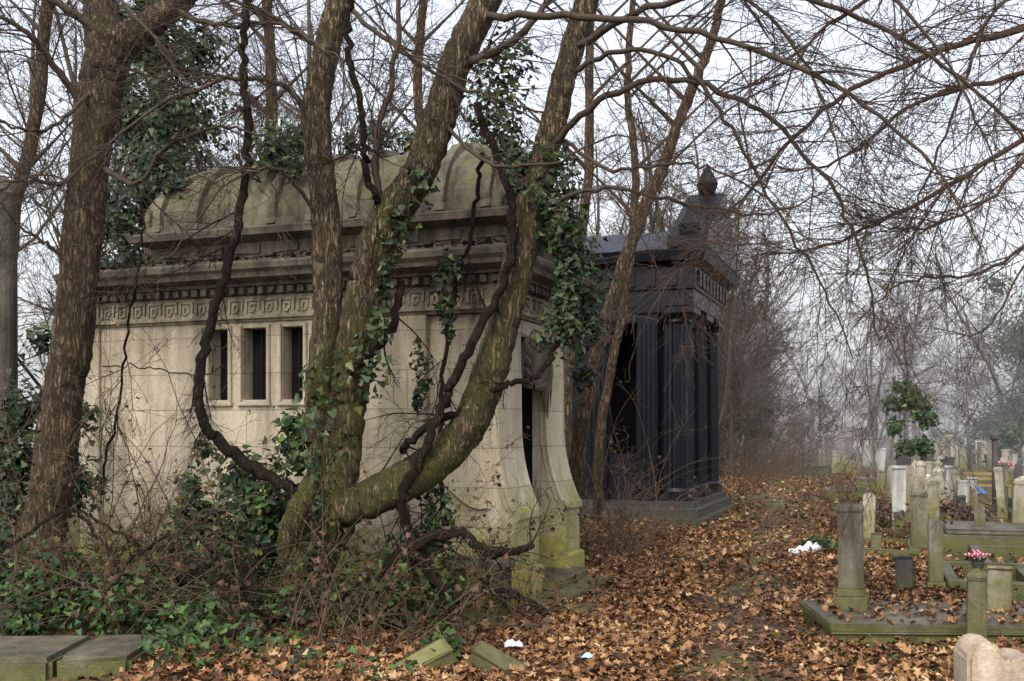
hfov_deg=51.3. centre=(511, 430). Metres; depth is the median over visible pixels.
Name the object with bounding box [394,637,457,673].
stone block
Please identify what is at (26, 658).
stone kerb
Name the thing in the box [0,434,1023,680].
ground
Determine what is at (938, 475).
gravestone
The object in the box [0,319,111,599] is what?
ivy
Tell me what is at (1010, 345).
tree
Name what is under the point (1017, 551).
grave kerb
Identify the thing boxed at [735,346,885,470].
bramble
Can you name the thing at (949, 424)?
shrub
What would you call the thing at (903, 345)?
tree
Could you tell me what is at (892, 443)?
tree
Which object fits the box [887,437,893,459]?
gravestone
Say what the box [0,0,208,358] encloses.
tree
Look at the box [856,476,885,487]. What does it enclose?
grave kerb
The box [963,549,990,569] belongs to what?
flower pot
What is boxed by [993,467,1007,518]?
gravestone
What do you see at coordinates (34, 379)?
tree
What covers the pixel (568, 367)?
tree
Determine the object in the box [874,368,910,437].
tree
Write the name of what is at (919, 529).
gravestone
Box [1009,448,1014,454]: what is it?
gravestone
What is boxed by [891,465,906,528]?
gravestone
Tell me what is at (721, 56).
sky
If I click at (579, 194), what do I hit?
tree
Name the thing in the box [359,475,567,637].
woody vine
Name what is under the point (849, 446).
gravestone
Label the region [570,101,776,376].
tree
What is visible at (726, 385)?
tree
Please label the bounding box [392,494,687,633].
bramble
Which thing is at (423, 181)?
ivy
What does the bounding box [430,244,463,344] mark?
ivy
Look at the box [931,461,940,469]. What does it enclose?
gravestone
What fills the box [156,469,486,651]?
bramble
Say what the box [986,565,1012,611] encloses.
gravestone
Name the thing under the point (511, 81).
ivy
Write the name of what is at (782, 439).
bramble
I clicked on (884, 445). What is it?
gravestone
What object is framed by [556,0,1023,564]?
tree
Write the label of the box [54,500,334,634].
bramble
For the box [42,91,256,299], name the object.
tree
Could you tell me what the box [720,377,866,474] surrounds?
bramble
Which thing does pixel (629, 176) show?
tree
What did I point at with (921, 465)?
gravestone
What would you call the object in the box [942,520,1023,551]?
grave kerb
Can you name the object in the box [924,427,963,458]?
shrub
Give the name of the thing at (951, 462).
gravestone
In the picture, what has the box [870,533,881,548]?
gravestone
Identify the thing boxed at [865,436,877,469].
gravestone
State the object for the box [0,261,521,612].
bramble
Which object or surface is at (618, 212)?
tree
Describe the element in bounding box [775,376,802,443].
tree
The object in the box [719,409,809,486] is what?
bramble
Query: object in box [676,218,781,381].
tree
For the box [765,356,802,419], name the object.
tree
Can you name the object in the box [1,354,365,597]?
bramble
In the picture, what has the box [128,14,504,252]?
tree
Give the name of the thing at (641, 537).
bramble
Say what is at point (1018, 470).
gravestone
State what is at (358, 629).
bramble
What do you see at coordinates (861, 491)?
grave kerb
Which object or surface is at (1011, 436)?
shrub
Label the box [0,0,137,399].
tree
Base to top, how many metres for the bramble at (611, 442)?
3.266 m
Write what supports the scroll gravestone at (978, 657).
on the ground
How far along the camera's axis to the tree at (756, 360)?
45.49 m
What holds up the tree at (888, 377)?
on the ground
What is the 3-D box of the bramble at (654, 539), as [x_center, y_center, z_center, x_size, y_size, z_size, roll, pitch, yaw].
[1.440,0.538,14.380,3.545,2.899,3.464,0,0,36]
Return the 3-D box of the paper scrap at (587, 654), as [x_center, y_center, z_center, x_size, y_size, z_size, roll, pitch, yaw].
[0.526,1.533,7.300,0.114,0.034,0.068,0,0,0]
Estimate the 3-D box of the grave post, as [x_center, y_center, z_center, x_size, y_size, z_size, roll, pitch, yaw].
[9.056,0.850,20.000,0.180,1.700,0.180,0,0,0]
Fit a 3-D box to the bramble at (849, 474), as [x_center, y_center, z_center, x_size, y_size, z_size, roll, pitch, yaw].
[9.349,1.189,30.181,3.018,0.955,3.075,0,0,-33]
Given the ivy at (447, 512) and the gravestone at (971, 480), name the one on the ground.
the gravestone at (971, 480)
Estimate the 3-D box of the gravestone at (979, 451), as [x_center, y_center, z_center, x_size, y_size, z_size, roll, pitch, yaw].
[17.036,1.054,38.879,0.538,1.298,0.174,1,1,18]
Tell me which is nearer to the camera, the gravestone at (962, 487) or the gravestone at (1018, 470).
the gravestone at (962, 487)
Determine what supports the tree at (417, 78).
on the ground
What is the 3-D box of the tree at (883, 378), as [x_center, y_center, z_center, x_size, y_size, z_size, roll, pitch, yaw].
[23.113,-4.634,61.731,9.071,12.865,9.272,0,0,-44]
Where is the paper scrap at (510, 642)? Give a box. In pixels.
[504,639,522,646]
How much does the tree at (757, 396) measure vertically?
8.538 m
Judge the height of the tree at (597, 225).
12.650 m
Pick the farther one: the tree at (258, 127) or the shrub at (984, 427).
the shrub at (984, 427)
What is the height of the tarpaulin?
0.332 m
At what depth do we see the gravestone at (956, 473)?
20.16 m
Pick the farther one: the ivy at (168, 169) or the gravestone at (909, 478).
the gravestone at (909, 478)
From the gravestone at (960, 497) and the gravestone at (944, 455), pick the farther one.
the gravestone at (944, 455)
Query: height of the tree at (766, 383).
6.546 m
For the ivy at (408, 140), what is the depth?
11.38 m
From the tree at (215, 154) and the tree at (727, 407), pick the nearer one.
the tree at (215, 154)
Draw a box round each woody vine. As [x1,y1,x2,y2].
[0,478,245,628]
[33,187,152,479]
[46,450,142,585]
[82,492,287,636]
[102,337,245,450]
[122,502,319,638]
[126,0,343,582]
[295,0,424,306]
[338,395,441,632]
[341,340,560,516]
[347,280,443,391]
[354,152,491,581]
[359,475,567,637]
[391,101,529,592]
[396,513,548,638]
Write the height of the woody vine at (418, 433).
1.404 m
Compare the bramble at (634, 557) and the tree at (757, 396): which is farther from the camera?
the tree at (757, 396)
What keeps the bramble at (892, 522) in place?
on the ground
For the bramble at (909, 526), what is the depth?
14.92 m
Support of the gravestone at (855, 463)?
on the ground
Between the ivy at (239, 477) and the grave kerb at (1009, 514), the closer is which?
the ivy at (239, 477)
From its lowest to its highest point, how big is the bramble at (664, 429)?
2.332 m
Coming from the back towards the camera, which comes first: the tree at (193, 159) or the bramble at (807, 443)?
the bramble at (807, 443)
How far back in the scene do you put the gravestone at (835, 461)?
39.74 m
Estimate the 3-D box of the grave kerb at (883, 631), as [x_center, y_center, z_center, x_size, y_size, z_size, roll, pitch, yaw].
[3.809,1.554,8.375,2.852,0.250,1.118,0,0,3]
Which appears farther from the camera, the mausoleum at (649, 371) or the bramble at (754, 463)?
the bramble at (754, 463)
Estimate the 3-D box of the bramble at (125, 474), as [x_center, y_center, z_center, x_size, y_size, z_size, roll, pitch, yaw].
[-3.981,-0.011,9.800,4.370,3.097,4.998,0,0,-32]
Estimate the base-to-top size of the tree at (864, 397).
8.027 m
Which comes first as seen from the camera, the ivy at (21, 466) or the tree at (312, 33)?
the ivy at (21, 466)
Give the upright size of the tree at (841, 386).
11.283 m
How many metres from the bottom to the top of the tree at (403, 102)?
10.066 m
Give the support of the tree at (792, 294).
on the ground
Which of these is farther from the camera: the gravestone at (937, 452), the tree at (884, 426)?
the tree at (884, 426)
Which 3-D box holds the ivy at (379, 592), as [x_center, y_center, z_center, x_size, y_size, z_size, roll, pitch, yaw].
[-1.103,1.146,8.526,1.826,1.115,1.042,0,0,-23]
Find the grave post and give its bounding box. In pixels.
[990,431,999,514]
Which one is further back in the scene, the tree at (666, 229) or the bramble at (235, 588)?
the tree at (666, 229)
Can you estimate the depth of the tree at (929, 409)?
76.00 m
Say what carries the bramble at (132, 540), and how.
on the ground
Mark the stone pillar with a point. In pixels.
(8, 329)
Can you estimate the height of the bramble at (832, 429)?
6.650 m
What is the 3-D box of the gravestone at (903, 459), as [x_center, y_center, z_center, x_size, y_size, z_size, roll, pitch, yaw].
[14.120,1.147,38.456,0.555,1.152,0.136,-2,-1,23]
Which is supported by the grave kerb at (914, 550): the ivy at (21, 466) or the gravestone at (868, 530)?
the gravestone at (868, 530)
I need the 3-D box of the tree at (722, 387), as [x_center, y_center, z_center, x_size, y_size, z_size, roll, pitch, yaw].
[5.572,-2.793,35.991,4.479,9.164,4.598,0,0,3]
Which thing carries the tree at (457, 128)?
on the ground
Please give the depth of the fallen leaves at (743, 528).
16.89 m
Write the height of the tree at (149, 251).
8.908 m
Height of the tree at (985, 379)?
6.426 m
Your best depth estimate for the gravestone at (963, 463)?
45.36 m
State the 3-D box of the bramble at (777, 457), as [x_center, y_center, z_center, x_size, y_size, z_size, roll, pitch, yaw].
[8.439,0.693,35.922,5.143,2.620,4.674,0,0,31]
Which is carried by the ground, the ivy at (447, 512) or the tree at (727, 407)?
the tree at (727, 407)
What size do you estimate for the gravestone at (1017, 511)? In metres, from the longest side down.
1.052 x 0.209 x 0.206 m
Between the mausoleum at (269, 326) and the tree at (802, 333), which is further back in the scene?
the tree at (802, 333)
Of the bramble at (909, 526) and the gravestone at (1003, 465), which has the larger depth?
the gravestone at (1003, 465)
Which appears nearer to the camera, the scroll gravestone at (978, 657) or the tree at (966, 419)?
the scroll gravestone at (978, 657)
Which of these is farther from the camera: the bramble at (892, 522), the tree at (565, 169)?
the tree at (565, 169)
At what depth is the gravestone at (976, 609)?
7.58 m
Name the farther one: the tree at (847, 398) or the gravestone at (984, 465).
the tree at (847, 398)
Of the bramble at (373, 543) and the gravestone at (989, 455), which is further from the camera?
the gravestone at (989, 455)
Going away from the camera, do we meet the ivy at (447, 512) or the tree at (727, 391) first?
the ivy at (447, 512)
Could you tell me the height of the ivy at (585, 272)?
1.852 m
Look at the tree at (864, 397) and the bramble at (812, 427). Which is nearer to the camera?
the bramble at (812, 427)
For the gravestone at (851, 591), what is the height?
0.965 m
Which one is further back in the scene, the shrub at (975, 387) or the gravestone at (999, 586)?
the shrub at (975, 387)
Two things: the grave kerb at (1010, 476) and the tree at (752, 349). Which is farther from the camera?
the tree at (752, 349)
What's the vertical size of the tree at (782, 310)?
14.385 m
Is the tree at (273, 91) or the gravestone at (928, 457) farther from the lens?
the gravestone at (928, 457)
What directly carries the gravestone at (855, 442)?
on the ground
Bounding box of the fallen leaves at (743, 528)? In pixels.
[579,475,1023,569]
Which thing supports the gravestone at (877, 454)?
on the ground
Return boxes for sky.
[0,0,1023,433]
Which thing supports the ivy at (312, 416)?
attached to the tree at (338, 326)
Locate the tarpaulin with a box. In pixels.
[977,487,987,493]
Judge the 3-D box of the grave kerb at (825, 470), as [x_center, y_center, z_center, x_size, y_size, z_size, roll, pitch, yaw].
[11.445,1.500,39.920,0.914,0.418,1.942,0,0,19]
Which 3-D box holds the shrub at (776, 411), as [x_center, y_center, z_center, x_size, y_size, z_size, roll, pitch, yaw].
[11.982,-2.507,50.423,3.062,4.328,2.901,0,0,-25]
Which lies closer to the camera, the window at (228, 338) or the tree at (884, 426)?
the window at (228, 338)
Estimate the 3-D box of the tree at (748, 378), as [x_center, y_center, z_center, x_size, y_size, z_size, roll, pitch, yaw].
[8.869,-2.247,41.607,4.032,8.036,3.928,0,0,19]
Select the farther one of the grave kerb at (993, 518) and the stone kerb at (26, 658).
the grave kerb at (993, 518)
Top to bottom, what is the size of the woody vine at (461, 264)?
3.646 m
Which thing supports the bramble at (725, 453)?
on the ground
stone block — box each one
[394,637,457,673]
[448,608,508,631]
[468,641,542,676]
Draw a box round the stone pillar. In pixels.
[0,175,17,554]
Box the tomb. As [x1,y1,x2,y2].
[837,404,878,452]
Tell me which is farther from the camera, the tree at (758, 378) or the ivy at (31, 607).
the tree at (758, 378)
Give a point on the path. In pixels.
(715, 657)
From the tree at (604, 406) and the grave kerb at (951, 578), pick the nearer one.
the grave kerb at (951, 578)
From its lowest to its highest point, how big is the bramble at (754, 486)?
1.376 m
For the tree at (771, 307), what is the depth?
50.71 m
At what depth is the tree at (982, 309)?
57.46 m
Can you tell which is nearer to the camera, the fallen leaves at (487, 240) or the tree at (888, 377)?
the fallen leaves at (487, 240)
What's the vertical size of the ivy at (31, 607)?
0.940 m
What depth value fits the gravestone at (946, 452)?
42.86 m
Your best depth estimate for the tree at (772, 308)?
57.15 m
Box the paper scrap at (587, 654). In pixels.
[581,652,593,657]
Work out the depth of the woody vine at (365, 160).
8.29 m
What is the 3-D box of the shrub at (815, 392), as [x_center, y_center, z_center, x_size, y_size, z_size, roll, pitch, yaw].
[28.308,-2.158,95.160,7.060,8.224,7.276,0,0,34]
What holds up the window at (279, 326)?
in the mausoleum at (269, 326)
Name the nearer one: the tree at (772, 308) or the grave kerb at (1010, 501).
the grave kerb at (1010, 501)
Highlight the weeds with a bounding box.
[556,497,1023,665]
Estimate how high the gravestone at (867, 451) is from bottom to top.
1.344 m
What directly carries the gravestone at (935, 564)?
on the ground
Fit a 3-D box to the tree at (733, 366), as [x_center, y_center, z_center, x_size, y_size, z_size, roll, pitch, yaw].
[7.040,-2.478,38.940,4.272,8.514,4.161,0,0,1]
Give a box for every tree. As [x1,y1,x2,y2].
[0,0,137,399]
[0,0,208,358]
[0,0,229,511]
[0,0,238,218]
[0,0,239,328]
[0,0,441,586]
[0,0,1023,622]
[18,79,220,362]
[18,165,135,399]
[19,87,205,327]
[25,0,336,263]
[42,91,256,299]
[107,70,259,263]
[120,0,510,159]
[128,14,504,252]
[134,0,423,203]
[148,74,342,165]
[182,11,395,160]
[183,84,358,166]
[186,140,254,168]
[187,0,440,171]
[233,0,623,135]
[352,93,467,150]
[385,59,555,186]
[390,0,761,463]
[400,82,484,151]
[424,71,538,145]
[460,0,802,520]
[512,0,756,496]
[524,146,591,214]
[542,100,604,232]
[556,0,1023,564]
[556,153,631,232]
[565,114,662,235]
[567,62,729,367]
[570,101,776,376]
[587,170,667,235]
[590,108,750,473]
[610,202,731,438]
[621,98,815,468]
[650,215,745,461]
[654,201,793,470]
[665,174,812,478]
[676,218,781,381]
[692,177,820,398]
[717,290,748,443]
[718,229,804,476]
[718,245,791,458]
[718,304,773,450]
[718,331,749,402]
[718,365,744,446]
[718,373,741,444]
[719,279,790,471]
[719,306,802,469]
[720,233,790,452]
[721,198,828,416]
[722,269,783,453]
[725,296,797,448]
[728,321,812,458]
[730,197,876,453]
[732,220,818,414]
[732,297,787,464]
[736,302,822,463]
[751,277,863,453]
[756,331,827,444]
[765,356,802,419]
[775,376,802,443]
[778,312,848,418]
[809,340,858,420]
[815,244,979,453]
[825,271,932,434]
[828,360,877,440]
[833,262,974,438]
[835,266,970,434]
[839,333,911,443]
[847,309,924,448]
[869,316,943,459]
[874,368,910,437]
[877,335,903,435]
[877,379,917,440]
[885,354,943,442]
[886,306,990,437]
[894,236,1023,436]
[902,361,945,440]
[908,369,962,438]
[918,278,1012,441]
[928,376,963,436]
[934,340,1008,443]
[956,289,1023,433]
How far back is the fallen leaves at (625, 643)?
7.80 m
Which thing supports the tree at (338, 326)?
on the ground
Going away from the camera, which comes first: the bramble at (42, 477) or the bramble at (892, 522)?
the bramble at (42, 477)
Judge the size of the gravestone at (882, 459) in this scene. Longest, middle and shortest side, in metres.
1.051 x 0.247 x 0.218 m
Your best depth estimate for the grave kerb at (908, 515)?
17.17 m
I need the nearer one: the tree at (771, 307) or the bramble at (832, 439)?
the tree at (771, 307)
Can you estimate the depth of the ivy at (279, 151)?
10.76 m
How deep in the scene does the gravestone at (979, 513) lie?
14.78 m
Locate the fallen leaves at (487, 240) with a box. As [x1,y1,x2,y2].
[99,237,507,268]
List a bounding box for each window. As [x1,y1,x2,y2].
[204,326,232,405]
[237,324,271,405]
[276,323,306,405]
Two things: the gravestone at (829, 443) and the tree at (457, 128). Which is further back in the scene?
the gravestone at (829, 443)
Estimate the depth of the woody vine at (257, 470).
8.48 m
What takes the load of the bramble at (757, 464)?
on the ground
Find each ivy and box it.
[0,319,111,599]
[0,532,449,680]
[0,534,239,640]
[42,124,193,294]
[56,0,243,212]
[131,410,305,605]
[173,405,306,593]
[250,110,305,182]
[256,501,494,629]
[286,340,357,605]
[332,109,488,154]
[341,158,440,414]
[406,621,469,659]
[409,337,434,412]
[416,479,458,557]
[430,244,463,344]
[459,25,567,217]
[518,128,590,366]
[563,219,623,393]
[802,530,837,554]
[818,484,1003,530]
[876,506,891,528]
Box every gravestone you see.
[818,449,824,463]
[824,437,833,454]
[831,451,840,472]
[834,504,868,611]
[839,455,847,472]
[842,457,860,473]
[844,438,852,455]
[854,437,862,452]
[863,440,873,465]
[863,493,875,537]
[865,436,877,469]
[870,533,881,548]
[875,449,880,468]
[875,470,884,492]
[878,448,885,469]
[882,440,886,453]
[885,465,892,505]
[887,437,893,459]
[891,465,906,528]
[893,555,913,592]
[895,447,910,465]
[905,465,913,511]
[910,488,928,551]
[912,455,920,462]
[914,474,923,488]
[915,460,926,482]
[924,477,939,520]
[925,461,930,474]
[926,454,931,461]
[926,518,945,587]
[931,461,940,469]
[932,468,946,505]
[935,442,941,459]
[936,454,946,460]
[939,443,950,455]
[942,433,952,443]
[944,436,954,444]
[944,465,953,502]
[945,456,954,468]
[950,443,959,468]
[952,469,960,501]
[953,633,1023,680]
[955,495,965,513]
[956,480,969,506]
[959,450,966,467]
[966,445,975,463]
[966,568,986,638]
[967,453,972,471]
[967,477,977,502]
[969,486,976,505]
[971,442,987,471]
[974,503,985,525]
[975,441,986,467]
[986,441,991,470]
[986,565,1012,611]
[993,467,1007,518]
[998,462,1007,510]
[1001,449,1010,468]
[1008,455,1013,468]
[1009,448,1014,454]
[1011,477,1023,522]
[1012,454,1017,467]
[1014,463,1021,478]
[1017,444,1020,462]
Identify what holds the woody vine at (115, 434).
attached to the tree at (62, 394)
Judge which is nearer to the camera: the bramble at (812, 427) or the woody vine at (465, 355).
the woody vine at (465, 355)
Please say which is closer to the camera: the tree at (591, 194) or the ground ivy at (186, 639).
the ground ivy at (186, 639)
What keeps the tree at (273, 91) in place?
on the ground
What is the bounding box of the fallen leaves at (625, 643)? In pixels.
[77,537,1023,680]
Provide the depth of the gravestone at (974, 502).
19.92 m
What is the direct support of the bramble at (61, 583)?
on the ground
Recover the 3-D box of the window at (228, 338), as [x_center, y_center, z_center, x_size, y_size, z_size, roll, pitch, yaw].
[-2.874,-0.635,10.593,0.320,0.790,0.170,0,0,20]
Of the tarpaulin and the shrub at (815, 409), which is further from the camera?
the shrub at (815, 409)
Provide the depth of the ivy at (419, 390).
9.17 m
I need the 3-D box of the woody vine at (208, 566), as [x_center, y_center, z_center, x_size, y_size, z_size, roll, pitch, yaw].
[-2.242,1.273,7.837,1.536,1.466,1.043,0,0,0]
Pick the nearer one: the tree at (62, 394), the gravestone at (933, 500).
the tree at (62, 394)
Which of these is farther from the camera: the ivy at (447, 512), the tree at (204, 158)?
the tree at (204, 158)
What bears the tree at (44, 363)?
on the ground
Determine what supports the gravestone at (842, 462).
on the ground
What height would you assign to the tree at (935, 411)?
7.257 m
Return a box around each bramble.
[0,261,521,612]
[0,320,304,577]
[0,325,194,632]
[0,343,338,646]
[0,390,271,635]
[0,483,204,635]
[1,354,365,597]
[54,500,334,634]
[89,365,462,633]
[119,494,362,654]
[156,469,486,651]
[246,457,566,662]
[261,425,608,629]
[278,552,517,657]
[310,474,634,680]
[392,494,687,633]
[535,470,731,585]
[564,364,759,555]
[567,414,718,565]
[578,381,769,538]
[580,426,734,558]
[580,492,724,562]
[719,353,876,476]
[719,378,868,481]
[719,388,871,476]
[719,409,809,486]
[719,416,836,478]
[719,451,801,497]
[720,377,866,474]
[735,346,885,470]
[738,359,896,459]
[738,404,865,466]
[740,366,864,462]
[767,394,906,456]
[784,459,884,487]
[797,476,884,504]
[811,494,898,530]
[861,488,889,510]
[875,498,973,537]
[889,516,962,537]
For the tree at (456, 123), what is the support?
on the ground
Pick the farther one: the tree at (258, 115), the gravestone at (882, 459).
the gravestone at (882, 459)
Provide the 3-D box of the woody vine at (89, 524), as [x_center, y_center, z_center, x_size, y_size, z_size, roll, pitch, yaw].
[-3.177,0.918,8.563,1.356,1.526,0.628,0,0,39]
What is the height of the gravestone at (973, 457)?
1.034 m
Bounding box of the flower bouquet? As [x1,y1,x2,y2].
[995,461,1013,470]
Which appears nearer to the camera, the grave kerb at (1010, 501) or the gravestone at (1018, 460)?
the grave kerb at (1010, 501)
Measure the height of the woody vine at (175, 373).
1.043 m
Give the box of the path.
[658,473,836,680]
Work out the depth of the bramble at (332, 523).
8.37 m
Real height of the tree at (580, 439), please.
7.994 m
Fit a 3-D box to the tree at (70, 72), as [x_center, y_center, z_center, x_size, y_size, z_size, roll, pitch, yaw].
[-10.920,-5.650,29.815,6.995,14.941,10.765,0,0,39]
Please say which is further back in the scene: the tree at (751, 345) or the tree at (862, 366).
the tree at (862, 366)
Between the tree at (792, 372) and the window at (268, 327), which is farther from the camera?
the tree at (792, 372)
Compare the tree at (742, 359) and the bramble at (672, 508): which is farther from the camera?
the tree at (742, 359)
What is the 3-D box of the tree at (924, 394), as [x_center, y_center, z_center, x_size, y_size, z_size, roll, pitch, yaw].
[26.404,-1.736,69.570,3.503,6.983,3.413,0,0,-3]
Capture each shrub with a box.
[724,402,782,448]
[738,337,786,413]
[780,391,841,445]
[786,370,851,447]
[840,375,900,447]
[879,386,941,460]
[891,377,921,412]
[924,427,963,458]
[931,335,1009,444]
[934,293,1023,456]
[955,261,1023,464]
[964,374,1023,464]
[976,417,1023,467]
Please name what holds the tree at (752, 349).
on the ground
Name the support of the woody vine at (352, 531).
attached to the tree at (338, 326)
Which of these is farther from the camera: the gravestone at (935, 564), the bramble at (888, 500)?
the bramble at (888, 500)
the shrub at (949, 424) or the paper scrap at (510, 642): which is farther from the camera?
the shrub at (949, 424)
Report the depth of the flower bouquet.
19.85 m
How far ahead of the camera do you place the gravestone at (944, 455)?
38.03 m
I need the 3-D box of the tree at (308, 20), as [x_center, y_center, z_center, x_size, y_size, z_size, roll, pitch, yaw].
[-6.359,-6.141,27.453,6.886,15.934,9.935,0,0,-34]
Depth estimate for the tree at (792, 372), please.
95.11 m
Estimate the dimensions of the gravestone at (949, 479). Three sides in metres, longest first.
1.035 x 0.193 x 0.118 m
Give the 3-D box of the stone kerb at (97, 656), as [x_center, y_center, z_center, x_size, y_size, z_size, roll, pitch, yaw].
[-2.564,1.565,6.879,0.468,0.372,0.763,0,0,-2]
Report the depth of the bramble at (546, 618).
8.29 m
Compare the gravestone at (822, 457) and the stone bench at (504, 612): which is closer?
the stone bench at (504, 612)
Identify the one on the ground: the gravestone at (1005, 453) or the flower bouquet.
the gravestone at (1005, 453)
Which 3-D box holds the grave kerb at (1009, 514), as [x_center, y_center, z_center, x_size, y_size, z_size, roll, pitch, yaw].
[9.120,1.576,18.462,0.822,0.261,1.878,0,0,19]
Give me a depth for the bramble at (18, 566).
8.13 m
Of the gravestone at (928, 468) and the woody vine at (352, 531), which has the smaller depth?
the woody vine at (352, 531)
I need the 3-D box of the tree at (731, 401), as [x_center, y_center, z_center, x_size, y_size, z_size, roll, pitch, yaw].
[7.323,-3.227,35.552,4.916,10.059,5.046,0,0,35]
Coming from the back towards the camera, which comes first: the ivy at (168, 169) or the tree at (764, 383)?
the tree at (764, 383)
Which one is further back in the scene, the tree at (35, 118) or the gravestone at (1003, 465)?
the gravestone at (1003, 465)
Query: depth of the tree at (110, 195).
22.49 m
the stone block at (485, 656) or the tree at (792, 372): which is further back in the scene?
the tree at (792, 372)
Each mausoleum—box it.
[53,142,610,610]
[563,169,739,527]
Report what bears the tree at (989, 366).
on the ground
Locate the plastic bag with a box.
[787,541,821,553]
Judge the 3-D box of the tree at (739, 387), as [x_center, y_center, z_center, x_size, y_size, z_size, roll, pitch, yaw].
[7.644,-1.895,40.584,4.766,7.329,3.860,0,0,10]
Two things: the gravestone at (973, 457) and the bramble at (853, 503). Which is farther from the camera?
the gravestone at (973, 457)
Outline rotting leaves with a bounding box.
[476,506,994,680]
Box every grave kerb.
[798,600,1023,646]
[804,464,830,473]
[824,486,871,501]
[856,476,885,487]
[864,538,919,559]
[894,506,961,529]
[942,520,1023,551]
[943,561,1023,595]
[960,469,970,474]
[966,509,997,521]
[967,545,1023,578]
[990,469,1022,482]
[1007,510,1010,519]
[1008,496,1011,506]
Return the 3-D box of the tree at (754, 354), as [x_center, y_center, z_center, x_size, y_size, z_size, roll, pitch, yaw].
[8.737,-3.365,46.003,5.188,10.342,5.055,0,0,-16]
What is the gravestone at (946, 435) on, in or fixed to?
on the ground
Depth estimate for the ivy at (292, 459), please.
8.87 m
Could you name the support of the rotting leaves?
on the path
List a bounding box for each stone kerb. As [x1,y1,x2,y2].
[0,635,93,680]
[57,634,165,679]
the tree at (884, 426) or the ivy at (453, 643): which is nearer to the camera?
the ivy at (453, 643)
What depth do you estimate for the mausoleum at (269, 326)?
10.43 m
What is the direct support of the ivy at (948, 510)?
on the ground
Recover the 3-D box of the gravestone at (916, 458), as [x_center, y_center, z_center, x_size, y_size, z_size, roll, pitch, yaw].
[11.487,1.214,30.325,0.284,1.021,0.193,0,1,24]
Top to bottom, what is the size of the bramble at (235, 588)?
1.208 m
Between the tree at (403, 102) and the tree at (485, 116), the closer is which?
the tree at (403, 102)
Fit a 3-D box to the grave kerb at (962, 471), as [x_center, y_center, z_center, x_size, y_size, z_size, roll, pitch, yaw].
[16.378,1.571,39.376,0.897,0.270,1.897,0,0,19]
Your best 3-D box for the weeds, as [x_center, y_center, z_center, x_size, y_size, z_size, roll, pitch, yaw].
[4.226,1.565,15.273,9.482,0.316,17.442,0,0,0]
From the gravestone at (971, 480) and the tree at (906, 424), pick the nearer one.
the gravestone at (971, 480)
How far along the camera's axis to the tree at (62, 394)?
9.03 m
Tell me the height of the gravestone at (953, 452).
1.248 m
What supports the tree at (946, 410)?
on the ground
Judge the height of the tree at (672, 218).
14.231 m
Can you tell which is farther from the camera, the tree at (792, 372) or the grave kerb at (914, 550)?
the tree at (792, 372)
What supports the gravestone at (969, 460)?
on the ground
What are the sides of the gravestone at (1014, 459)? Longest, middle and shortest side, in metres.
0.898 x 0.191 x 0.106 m
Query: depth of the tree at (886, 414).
96.78 m
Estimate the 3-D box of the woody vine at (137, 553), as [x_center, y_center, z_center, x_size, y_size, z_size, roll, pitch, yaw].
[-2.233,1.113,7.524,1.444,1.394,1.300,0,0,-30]
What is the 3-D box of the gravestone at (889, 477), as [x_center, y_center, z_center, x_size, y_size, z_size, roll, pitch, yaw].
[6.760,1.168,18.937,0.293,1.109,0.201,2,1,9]
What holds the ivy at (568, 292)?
hanging from the tree at (338, 326)
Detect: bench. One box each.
[443,556,515,615]
[964,472,1012,496]
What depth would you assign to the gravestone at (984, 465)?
45.05 m
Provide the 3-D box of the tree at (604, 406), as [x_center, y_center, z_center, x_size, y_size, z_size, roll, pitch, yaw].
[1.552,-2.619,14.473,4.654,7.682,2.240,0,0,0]
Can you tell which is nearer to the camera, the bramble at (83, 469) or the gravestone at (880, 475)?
the bramble at (83, 469)
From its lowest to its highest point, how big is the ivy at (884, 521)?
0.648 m
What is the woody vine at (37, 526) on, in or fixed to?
on the ground
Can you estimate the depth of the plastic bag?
13.87 m
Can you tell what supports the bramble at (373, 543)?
on the ground
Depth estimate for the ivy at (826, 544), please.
13.97 m
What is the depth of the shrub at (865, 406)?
90.12 m
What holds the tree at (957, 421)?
on the ground
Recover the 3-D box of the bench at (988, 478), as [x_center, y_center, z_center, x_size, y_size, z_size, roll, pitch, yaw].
[10.271,1.260,23.017,0.900,0.720,0.435,0,0,11]
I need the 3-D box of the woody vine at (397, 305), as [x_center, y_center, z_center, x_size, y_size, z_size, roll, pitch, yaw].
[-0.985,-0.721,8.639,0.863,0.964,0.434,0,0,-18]
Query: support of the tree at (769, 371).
on the ground
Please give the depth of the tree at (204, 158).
25.16 m
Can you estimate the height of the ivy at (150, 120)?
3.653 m
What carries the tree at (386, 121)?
on the ground
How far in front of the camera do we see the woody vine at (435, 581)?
8.45 m
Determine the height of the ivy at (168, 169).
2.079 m
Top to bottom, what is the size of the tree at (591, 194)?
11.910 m
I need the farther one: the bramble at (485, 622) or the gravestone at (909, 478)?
the gravestone at (909, 478)
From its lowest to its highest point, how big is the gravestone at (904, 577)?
0.483 m
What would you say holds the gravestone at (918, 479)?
on the ground

